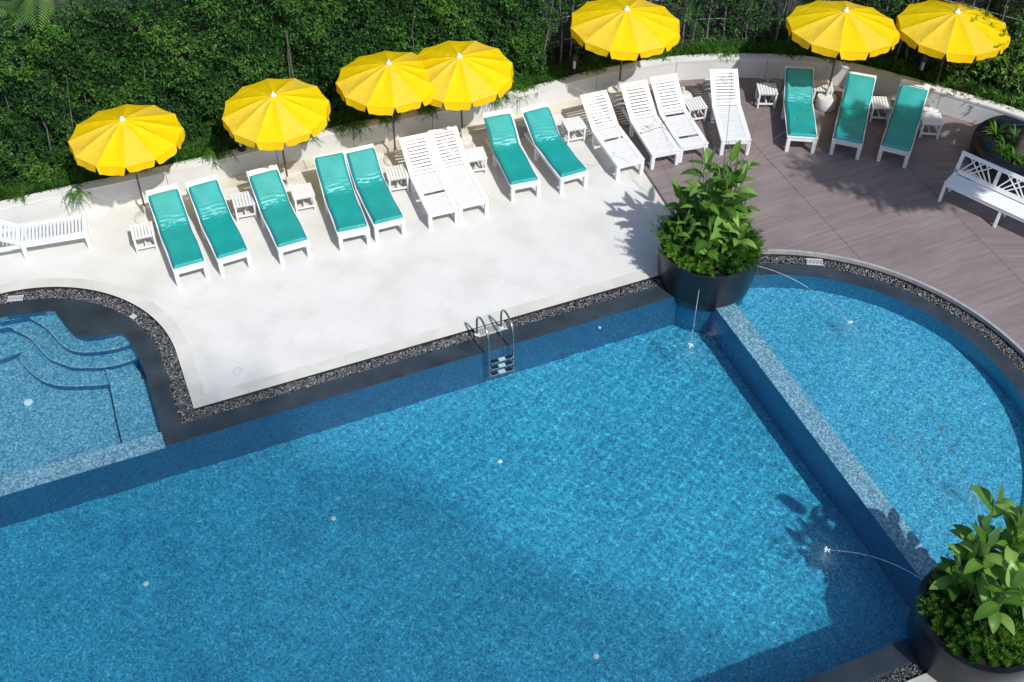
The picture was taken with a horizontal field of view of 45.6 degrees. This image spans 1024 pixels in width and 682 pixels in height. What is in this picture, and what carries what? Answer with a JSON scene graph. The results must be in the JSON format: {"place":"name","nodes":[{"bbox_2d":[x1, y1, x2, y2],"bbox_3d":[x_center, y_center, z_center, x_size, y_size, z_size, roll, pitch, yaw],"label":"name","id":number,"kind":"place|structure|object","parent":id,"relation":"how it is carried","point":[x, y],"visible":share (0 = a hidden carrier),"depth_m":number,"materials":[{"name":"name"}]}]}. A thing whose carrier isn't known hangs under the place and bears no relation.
{"place":"outdoors","nodes":[
{"label":"outdoors","id":0,"kind":"place"},
{"bbox_2d":[0,108,661,393],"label":"paving","id":1,"kind":"structure","parent":0,"point":[267,314],"depth_m":24.81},
{"bbox_2d":[0,213,92,259],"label":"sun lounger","id":2,"kind":"object","parent":1,"relation":"on","point":[20,234],"visible":1,"depth_m":24.80,"materials":[{"name":"white paint"}]},
{"bbox_2d":[68,104,184,224],"bbox_3d":[-7.697,-3.503,24.884,2.219,2.545,2.239,1,44,0],"label":"umbrella","id":3,"kind":"object","parent":1,"relation":"on","point":[132,138],"visible":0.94,"depth_m":24.00,"materials":[{"name":"yellow fabric"}]},
{"bbox_2d":[130,221,157,253],"bbox_3d":[-7.546,-2.117,25.024,0.448,0.420,0.460,-14,48,-14],"label":"side table","id":4,"kind":"object","parent":1,"relation":"on","point":[134,228],"visible":1,"depth_m":24.90,"materials":[{"name":"white paint"}]},
{"bbox_2d":[145,183,209,286],"bbox_3d":[-6.801,-2.173,24.771,0.680,0.879,2.131,-18,49,-17],"label":"sun lounger","id":5,"kind":"object","parent":1,"relation":"on","point":[181,246],"visible":1,"depth_m":24.77,"materials":[{"name":"teal fabric"}]},
{"bbox_2d":[185,174,252,276],"bbox_3d":[-6.014,-2.388,24.992,0.680,0.879,2.131,-19,49,-18],"label":"sun lounger","id":6,"kind":"object","parent":1,"relation":"on","point":[221,233],"visible":1,"depth_m":25.00,"materials":[{"name":"teal fabric"}]},
{"bbox_2d":[233,368,242,374],"bbox_3d":[-5.117,0.560,22.752,0.180,0.005,0.180,1,46,0],"label":"drain cover","id":7,"kind":"object","parent":1,"relation":"on","point":[237,371],"visible":1,"depth_m":22.74,"materials":[{"name":"grey plastic"}]},
{"bbox_2d":[231,190,256,221],"bbox_3d":[-5.653,-2.840,25.754,0.448,0.420,0.460,-12,47,-12],"label":"side table","id":8,"kind":"object","parent":1,"relation":"on","point":[242,196],"visible":1,"depth_m":25.62,"materials":[{"name":"white paint"}]},
{"bbox_2d":[222,78,330,194],"bbox_3d":[-4.835,-4.174,25.582,2.177,2.545,2.197,-2,48,-3],"label":"umbrella","id":9,"kind":"object","parent":1,"relation":"on","point":[263,114],"visible":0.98,"depth_m":24.67,"materials":[{"name":"yellow fabric"}]},
{"bbox_2d":[246,164,311,264],"bbox_3d":[-4.833,-2.638,25.252,0.680,0.879,2.131,-18,49,-17],"label":"sun lounger","id":10,"kind":"object","parent":1,"relation":"on","point":[281,222],"visible":1,"depth_m":25.26,"materials":[{"name":"teal fabric"}]},
{"bbox_2d":[289,183,315,213],"bbox_3d":[-4.446,-3.033,25.960,0.460,0.420,0.448,-14,48,-14],"label":"side table","id":11,"kind":"object","parent":1,"relation":"on","point":[302,191],"visible":0.98,"depth_m":25.83,"materials":[{"name":"white paint"}]},
{"bbox_2d":[313,152,370,250],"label":"sun lounger","id":12,"kind":"object","parent":1,"relation":"on","point":[343,210],"visible":1,"depth_m":25.58,"materials":[{"name":"teal fabric"}]},
{"bbox_2d":[343,143,405,241],"bbox_3d":[-2.912,-3.155,25.782,0.680,0.879,2.131,-16,48,-15],"label":"sun lounger","id":13,"kind":"object","parent":1,"relation":"on","point":[376,198],"visible":1,"depth_m":25.79,"materials":[{"name":"teal fabric"}]},
{"bbox_2d":[335,51,436,165],"bbox_3d":[-2.582,-4.943,26.360,2.262,2.545,2.282,3,44,2],"label":"umbrella","id":14,"kind":"object","parent":1,"relation":"on","point":[380,82],"visible":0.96,"depth_m":25.42,"materials":[{"name":"yellow fabric"}]},
{"bbox_2d":[384,164,408,191],"bbox_3d":[-2.492,-3.497,26.440,0.448,0.420,0.460,-11,47,-11],"label":"side table","id":15,"kind":"object","parent":1,"relation":"on","point":[397,176],"visible":0.92,"depth_m":26.32,"materials":[{"name":"white paint"}]},
{"bbox_2d":[398,132,458,228],"bbox_3d":[-1.789,-3.446,26.082,0.680,0.879,2.131,-14,48,-14],"label":"sun lounger","id":16,"kind":"object","parent":1,"relation":"on","point":[420,186],"visible":1,"depth_m":26.16,"materials":[{"name":"white paint"}]},
{"bbox_2d":[428,125,488,220],"bbox_3d":[-1.168,-3.638,26.278,0.680,0.879,2.131,-14,48,-14],"label":"sun lounger","id":17,"kind":"object","parent":1,"relation":"on","point":[460,189],"visible":0.88,"depth_m":26.34,"materials":[{"name":"white paint"}]},
{"bbox_2d":[417,41,513,150],"bbox_3d":[-1.103,-5.199,26.633,2.283,2.545,2.303,-1,48,-1],"label":"umbrella","id":18,"kind":"object","parent":1,"relation":"on","point":[463,75],"visible":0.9,"depth_m":25.71,"materials":[{"name":"yellow fabric"}]},
{"bbox_2d":[464,146,487,173],"bbox_3d":[-0.814,-3.963,26.917,0.460,0.420,0.448,-10,47,-10],"label":"side table","id":19,"kind":"object","parent":1,"relation":"on","point":[475,154],"visible":0.69,"depth_m":26.78,"materials":[{"name":"white paint"}]},
{"bbox_2d":[482,108,540,201],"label":"sun lounger","id":20,"kind":"object","parent":1,"relation":"on","point":[512,160],"visible":1,"depth_m":26.74,"materials":[{"name":"teal fabric"}]},
{"bbox_2d":[0,53,1023,228],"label":"garden wall","id":21,"kind":"structure","parent":1,"relation":"on","point":[562,96],"depth_m":27.73,"materials":[{"name":"grey"}]},
{"bbox_2d":[60,185,96,211],"bbox_3d":[-9.010,-2.929,25.285,0.654,0.268,0.629,32,53,26],"label":"fern","id":22,"kind":"object","parent":21,"relation":"on","point":[73,197],"visible":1,"depth_m":25.27,"materials":[{"name":"green plant"}]},
{"bbox_2d":[237,137,245,151],"bbox_3d":[-5.857,-4.309,26.296,0.210,0.560,0.210,1,46,0],"label":"garden lantern","id":23,"kind":"object","parent":21,"relation":"on","point":[241,147],"visible":0.38,"depth_m":26.35,"materials":[{"name":"black metal"}]},
{"bbox_2d":[520,102,588,193],"bbox_3d":[0.910,-4.283,26.934,0.680,0.879,2.131,-18,49,-17],"label":"sun lounger","id":24,"kind":"object","parent":1,"relation":"on","point":[555,152],"visible":1,"depth_m":26.94,"materials":[{"name":"teal fabric"}]},
{"bbox_2d":[561,116,586,144],"bbox_3d":[1.401,-4.786,27.749,0.460,0.420,0.448,-12,47,-12],"label":"side table","id":25,"kind":"object","parent":1,"relation":"on","point":[572,124],"visible":0.98,"depth_m":27.64,"materials":[{"name":"white paint"}]},
{"bbox_2d":[580,90,644,180],"bbox_3d":[2.215,-4.625,27.286,0.680,0.879,2.131,-15,48,-15],"label":"sun lounger","id":26,"kind":"object","parent":1,"relation":"on","point":[624,144],"visible":1,"depth_m":27.37,"materials":[{"name":"white paint"}]},
{"bbox_2d":[588,100,671,220],"bbox_3d":[2.780,-3.717,27.022,0.340,0.001,6.272,-13,48,-13],"label":"paving border","id":27,"kind":"object","parent":1,"relation":"on","point":[652,196],"visible":0.17,"depth_m":26.63,"materials":[{"name":"white"}]},
{"bbox_2d":[0,0,1009,70],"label":"ground","id":28,"kind":"structure","parent":0,"point":[80,3],"depth_m":31.68,"materials":[{"name":"green plant"}]},
{"bbox_2d":[0,0,25,57],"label":"palm tree","id":29,"kind":"object","parent":28,"relation":"on","point":[3,5],"visible":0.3,"depth_m":23.89,"materials":[{"name":"green plant"}]},
{"bbox_2d":[5,0,106,60],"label":"palm tree","id":30,"kind":"object","parent":28,"relation":"on","point":[47,8],"visible":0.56,"depth_m":23.66,"materials":[{"name":"green plant"}]},
{"bbox_2d":[56,0,73,14],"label":"palm tree","id":31,"kind":"object","parent":28,"relation":"on","point":[69,13],"depth_m":27.24,"materials":[{"name":"green plant"}]},
{"bbox_2d":[137,0,162,95],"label":"bare sapling","id":32,"kind":"object","parent":28,"relation":"on","point":[152,55],"visible":0.15,"depth_m":25.43,"materials":[{"name":"brown wood"}]},
{"bbox_2d":[0,27,1023,200],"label":"ground cover","id":33,"kind":"object","parent":28,"relation":"on","point":[359,114],"visible":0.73,"depth_m":28.37,"materials":[{"name":"green plant"}]},
{"bbox_2d":[2,189,25,207],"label":"fern","id":34,"kind":"object","parent":33,"relation":"on","point":[17,199],"visible":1,"depth_m":25.18,"materials":[{"name":"green plant"}]},
{"bbox_2d":[198,143,239,168],"bbox_3d":[-6.363,-3.962,26.304,0.911,0.308,0.712,-11,47,-11],"label":"fern","id":35,"kind":"object","parent":33,"relation":"on","point":[216,153],"visible":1,"depth_m":26.23,"materials":[{"name":"green plant"}]},
{"bbox_2d":[0,0,549,188],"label":"hedge","id":36,"kind":"object","parent":33,"relation":"on","point":[211,57],"visible":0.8,"depth_m":25.39,"materials":[{"name":"green plant"}]},
{"bbox_2d":[299,133,323,148],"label":"fern","id":37,"kind":"object","parent":33,"relation":"on","point":[311,136],"visible":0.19,"depth_m":26.73,"materials":[{"name":"green plant"}]},
{"bbox_2d":[328,115,378,142],"bbox_3d":[-3.515,-4.693,27.085,0.959,0.355,1.009,-34,55,-29],"label":"fern","id":38,"kind":"object","parent":33,"relation":"on","point":[353,125],"visible":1,"depth_m":26.98,"materials":[{"name":"green plant"}]},
{"bbox_2d":[364,112,400,135],"bbox_3d":[-2.760,-5.010,27.375,0.786,0.318,0.855,34,54,28],"label":"fern","id":39,"kind":"object","parent":33,"relation":"on","point":[384,117],"visible":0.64,"depth_m":27.23,"materials":[{"name":"green plant"}]},
{"bbox_2d":[413,103,441,121],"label":"fern","id":40,"kind":"object","parent":33,"relation":"on","point":[432,108],"visible":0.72,"depth_m":27.47,"materials":[{"name":"green plant"}]},
{"bbox_2d":[475,90,522,111],"bbox_3d":[-0.386,-5.536,27.988,1.294,0.398,0.870,-15,48,-15],"label":"fern","id":41,"kind":"object","parent":33,"relation":"on","point":[499,101],"visible":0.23,"depth_m":27.82,"materials":[{"name":"green plant"}]},
{"bbox_2d":[509,77,538,106],"bbox_3d":[0.073,-5.767,28.239,1.236,0.424,0.831,-5,46,-6],"label":"fern","id":42,"kind":"object","parent":33,"relation":"on","point":[521,87],"visible":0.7,"depth_m":28.11,"materials":[{"name":"green plant"}]},
{"bbox_2d":[542,66,568,84],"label":"fern","id":43,"kind":"object","parent":33,"relation":"on","point":[553,74],"visible":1,"depth_m":28.45,"materials":[{"name":"green plant"}]},
{"bbox_2d":[570,53,578,74],"bbox_3d":[1.459,-6.476,28.509,0.210,0.560,0.210,1,46,0],"label":"garden lantern","id":44,"kind":"object","parent":33,"relation":"on","point":[574,57],"visible":1,"depth_m":28.45,"materials":[{"name":"black metal"}]},
{"bbox_2d":[578,58,606,74],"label":"fern","id":45,"kind":"object","parent":33,"relation":"on","point":[587,68],"visible":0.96,"depth_m":28.71,"materials":[{"name":"green plant"}]},
{"bbox_2d":[655,52,669,60],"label":"fern","id":46,"kind":"object","parent":33,"relation":"in","point":[657,57],"visible":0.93,"depth_m":29.09,"materials":[{"name":"green plant"}]},
{"bbox_2d":[712,41,745,68],"bbox_3d":[5.205,-6.899,29.325,0.853,0.289,0.769,15,47,13],"label":"fern","id":47,"kind":"object","parent":33,"relation":"on","point":[725,54],"visible":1,"depth_m":29.24,"materials":[{"name":"green plant"}]},
{"bbox_2d":[528,0,1023,99],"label":"climbing hedge","id":48,"kind":"object","parent":33,"relation":"on","point":[689,12],"visible":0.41,"depth_m":28.81,"materials":[{"name":"green plant"}]},
{"bbox_2d":[773,39,809,60],"bbox_3d":[6.618,-6.893,29.379,0.661,0.328,1.095,-34,55,-29],"label":"fern","id":49,"kind":"object","parent":33,"relation":"on","point":[790,53],"visible":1,"depth_m":29.27,"materials":[{"name":"green plant"}]},
{"bbox_2d":[815,55,839,69],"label":"fern","id":50,"kind":"object","parent":33,"relation":"on","point":[827,58],"visible":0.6,"depth_m":29.15,"materials":[{"name":"green plant"}]},
{"bbox_2d":[901,63,916,77],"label":"fern","id":51,"kind":"object","parent":33,"relation":"on","point":[908,68],"visible":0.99,"depth_m":28.88,"materials":[{"name":"green plant"}]},
{"bbox_2d":[916,54,928,77],"bbox_3d":[9.645,-6.478,28.640,0.210,0.560,0.210,1,46,0],"label":"garden lantern","id":52,"kind":"object","parent":33,"relation":"on","point":[924,58],"visible":0.98,"depth_m":28.58,"materials":[{"name":"black metal"}]},
{"bbox_2d":[920,3,1023,111],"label":"shrub","id":53,"kind":"object","parent":33,"relation":"on","point":[1011,79],"visible":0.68,"depth_m":27.50,"materials":[{"name":"green plant"}]},
{"bbox_2d":[523,0,1023,81],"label":"fence","id":54,"kind":"object","parent":28,"relation":"on","point":[567,32],"visible":0.04,"depth_m":29.50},
{"bbox_2d":[0,263,1023,681],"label":"water","id":55,"kind":"structure","parent":0,"point":[634,487],"depth_m":20.85,"materials":[{"name":"blue liquid"}]},
{"bbox_2d":[688,292,698,346],"bbox_3d":[3.490,0.197,23.279,3.192,1.027,3.748,1,46,0],"label":"water jet","id":56,"kind":"object","parent":55,"relation":"on","point":[693,324],"visible":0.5,"depth_m":23.47,"materials":[{"name":"white"}]},
{"bbox_2d":[757,265,852,323],"bbox_3d":[6.519,-0.315,23.762,3.557,1.114,3.418,1,46,0],"label":"water jet","id":57,"kind":"object","parent":55,"relation":"on","point":[851,322],"visible":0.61,"depth_m":23.87,"materials":[{"name":"white"}]},
{"bbox_2d":[824,546,922,579],"bbox_3d":[5.353,3.396,20.114,3.335,1.167,4.126,-23,50,-21],"label":"water jet","id":58,"kind":"object","parent":55,"relation":"on","point":[826,550],"visible":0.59,"depth_m":19.51,"materials":[{"name":"white"}]},
{"bbox_2d":[0,254,1023,681],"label":"gutter","id":59,"kind":"object","parent":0,"point":[656,278],"visible":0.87,"depth_m":23.95,"materials":[{"name":"black"}]},
{"bbox_2d":[761,249,1023,356],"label":"deck kerb","id":60,"kind":"structure","parent":59,"relation":"on","point":[998,331],"depth_m":24.66,"materials":[{"name":"grey stone"}]},
{"bbox_2d":[886,409,1023,681],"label":"planter","id":61,"kind":"object","parent":59,"relation":"on","point":[966,620],"visible":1,"depth_m":17.94,"materials":[{"name":"ceramic"}]},
{"bbox_2d":[516,121,526,136],"bbox_3d":[0.224,-4.858,27.884,0.260,0.300,0.260,1,46,0],"label":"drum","id":62,"kind":"object","parent":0,"point":[521,127],"visible":0.72,"depth_m":27.79,"materials":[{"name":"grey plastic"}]},
{"bbox_2d":[597,79,861,260],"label":"wooden deck","id":63,"kind":"structure","parent":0,"point":[788,217],"depth_m":26.57,"materials":[{"name":"brown wood"}]},
{"bbox_2d":[570,0,680,107],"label":"umbrella","id":64,"kind":"object","parent":63,"relation":"on","point":[619,29],"visible":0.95,"depth_m":26.90,"materials":[{"name":"yellow fabric"}]},
{"bbox_2d":[619,79,680,169],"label":"sun lounger","id":65,"kind":"object","parent":63,"relation":"on","point":[654,138],"visible":0.99,"depth_m":27.53,"materials":[{"name":"white paint"}]},
{"bbox_2d":[649,73,708,162],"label":"sun lounger","id":66,"kind":"object","parent":63,"relation":"on","point":[678,126],"visible":0.93,"depth_m":27.74,"materials":[{"name":"white paint"}]},
{"bbox_2d":[672,87,692,98],"bbox_3d":[4.039,-5.877,28.839,0.500,0.280,0.500,1,46,0],"label":"umbrella stand","id":67,"kind":"object","parent":63,"relation":"on","point":[686,94],"visible":0.4,"depth_m":28.86,"materials":[{"name":"white concrete"}]},
{"bbox_2d":[681,96,707,121],"bbox_3d":[4.213,-5.327,28.212,0.448,0.420,0.460,-11,47,-11],"label":"side table","id":68,"kind":"object","parent":63,"relation":"on","point":[697,104],"visible":0.79,"depth_m":28.08,"materials":[{"name":"white paint"}]},
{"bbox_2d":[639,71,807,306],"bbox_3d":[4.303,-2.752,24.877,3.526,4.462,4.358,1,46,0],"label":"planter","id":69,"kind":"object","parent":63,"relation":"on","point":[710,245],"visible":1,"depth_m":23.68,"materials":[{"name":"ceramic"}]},
{"bbox_2d":[708,69,751,155],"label":"sun lounger","id":70,"kind":"object","parent":63,"relation":"on","point":[735,124],"visible":1,"depth_m":27.92,"materials":[{"name":"white paint"}]},
{"bbox_2d":[694,78,1023,349],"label":"wooden deck","id":71,"kind":"structure","parent":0,"point":[888,211],"depth_m":26.06,"materials":[{"name":"wood"}]},
{"bbox_2d":[702,78,710,92],"bbox_3d":[4.666,-6.088,29.040,0.260,0.300,0.260,1,46,0],"label":"drum","id":72,"kind":"object","parent":71,"relation":"on","point":[706,87],"visible":0.71,"depth_m":28.96,"materials":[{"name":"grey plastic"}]},
{"bbox_2d":[754,83,777,108],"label":"side table","id":73,"kind":"object","parent":71,"relation":"on","point":[765,88],"visible":1,"depth_m":28.55,"materials":[{"name":"white paint"}]},
{"bbox_2d":[781,66,817,153],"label":"sun lounger","id":74,"kind":"object","parent":71,"relation":"on","point":[797,91],"visible":0.98,"depth_m":27.95,"materials":[{"name":"teal fabric"}]},
{"bbox_2d":[813,79,833,102],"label":"side table","id":75,"kind":"object","parent":71,"relation":"on","point":[819,85],"visible":0.52,"depth_m":28.62,"materials":[{"name":"white paint"}]},
{"bbox_2d":[785,0,899,111],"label":"umbrella","id":76,"kind":"object","parent":71,"relation":"on","point":[847,30],"visible":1,"depth_m":26.96,"materials":[{"name":"yellow fabric"}]},
{"bbox_2d":[829,71,876,159],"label":"sun lounger","id":77,"kind":"object","parent":71,"relation":"on","point":[852,117],"visible":1,"depth_m":27.80,"materials":[{"name":"teal fabric"}]},
{"bbox_2d":[833,85,1023,282],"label":"wooden deck","id":78,"kind":"structure","parent":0,"point":[932,163],"depth_m":26.95,"materials":[{"name":"brown wood"}]},
{"bbox_2d":[869,96,891,122],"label":"side table","id":79,"kind":"object","parent":78,"relation":"on","point":[886,103],"visible":0.87,"depth_m":28.20,"materials":[{"name":"white paint"}]},
{"bbox_2d":[876,79,930,167],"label":"sun lounger","id":80,"kind":"object","parent":78,"relation":"on","point":[901,130],"visible":1,"depth_m":27.60,"materials":[{"name":"teal fabric"}]},
{"bbox_2d":[919,112,942,138],"bbox_3d":[9.557,-4.932,27.914,0.460,0.420,0.448,5,46,4],"label":"side table","id":81,"kind":"object","parent":78,"relation":"on","point":[935,120],"visible":0.9,"depth_m":27.78,"materials":[{"name":"white paint"}]},
{"bbox_2d":[896,0,1010,112],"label":"umbrella","id":82,"kind":"object","parent":78,"relation":"on","point":[942,29],"visible":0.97,"depth_m":26.95,"materials":[{"name":"yellow fabric"}]},
{"bbox_2d":[938,150,1023,227],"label":"bench","id":83,"kind":"object","parent":78,"relation":"on","point":[1000,203],"visible":1,"depth_m":25.73,"materials":[{"name":"paint"}]},
{"bbox_2d":[968,115,1023,195],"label":"planter","id":84,"kind":"object","parent":78,"relation":"on","point":[993,139],"visible":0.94,"depth_m":27.01,"materials":[{"name":"ceramic"}]},
{"bbox_2d":[1011,126,1023,157],"bbox_3d":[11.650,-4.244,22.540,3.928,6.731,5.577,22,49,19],"label":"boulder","id":85,"kind":"object","parent":84,"relation":"in","point":[1019,143],"visible":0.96,"depth_m":26.78,"materials":[{"name":"grey stone"}]},
{"label":"paving","id":86,"kind":"structure","parent":0,"visible":0},
{"bbox_2d":[0,266,936,681],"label":"paving border","id":87,"kind":"object","parent":86,"relation":"on","point":[174,332],"visible":0.85,"depth_m":23.54,"materials":[{"name":"beige stone"}]},
{"label":"pool floor","id":88,"kind":"structure","parent":0,"visible":0},
{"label":"pool wall","id":89,"kind":"structure","parent":88,"relation":"on","visible":0},
{"bbox_2d":[144,330,916,681],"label":"pool rim","id":90,"kind":"object","parent":89,"relation":"attached to","point":[870,680],"visible":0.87,"depth_m":18.71,"materials":[{"name":"stone"}]},
{"bbox_2d":[0,255,1023,681],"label":"gutter pebbles","id":91,"kind":"object","parent":90,"relation":"on","point":[302,383],"visible":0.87,"depth_m":23.51,"materials":[{"name":"grey gravel"}]},
{"bbox_2d":[7,295,23,301],"bbox_3d":[-9.806,-0.844,24.073,0.300,0.024,0.134,-5,46,-6],"label":"drain grille","id":92,"kind":"object","parent":91,"relation":"on","point":[14,298],"visible":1,"depth_m":24.07,"materials":[{"name":"grey plastic"}]},
{"bbox_2d":[474,321,507,336],"bbox_3d":[-0.408,-0.233,23.630,0.620,0.024,0.214,-16,48,-16],"label":"drain grille","id":93,"kind":"object","parent":91,"relation":"on","point":[491,329],"visible":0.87,"depth_m":23.62,"materials":[{"name":"grey plastic"}]},
{"bbox_2d":[474,309,513,357],"bbox_3d":[-0.320,0.137,23.478,0.610,1.630,0.759,-16,48,-16],"label":"pool ladder","id":94,"kind":"object","parent":91,"relation":"on","point":[500,326],"visible":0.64,"depth_m":23.04,"materials":[{"name":"silver metal"}]},
{"bbox_2d":[806,258,822,265],"bbox_3d":[6.227,-1.628,25.085,0.340,0.024,0.174,4,46,3],"label":"drain grille","id":95,"kind":"object","parent":91,"relation":"on","point":[812,261],"visible":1,"depth_m":25.08,"materials":[{"name":"grey plastic"}]}
]}

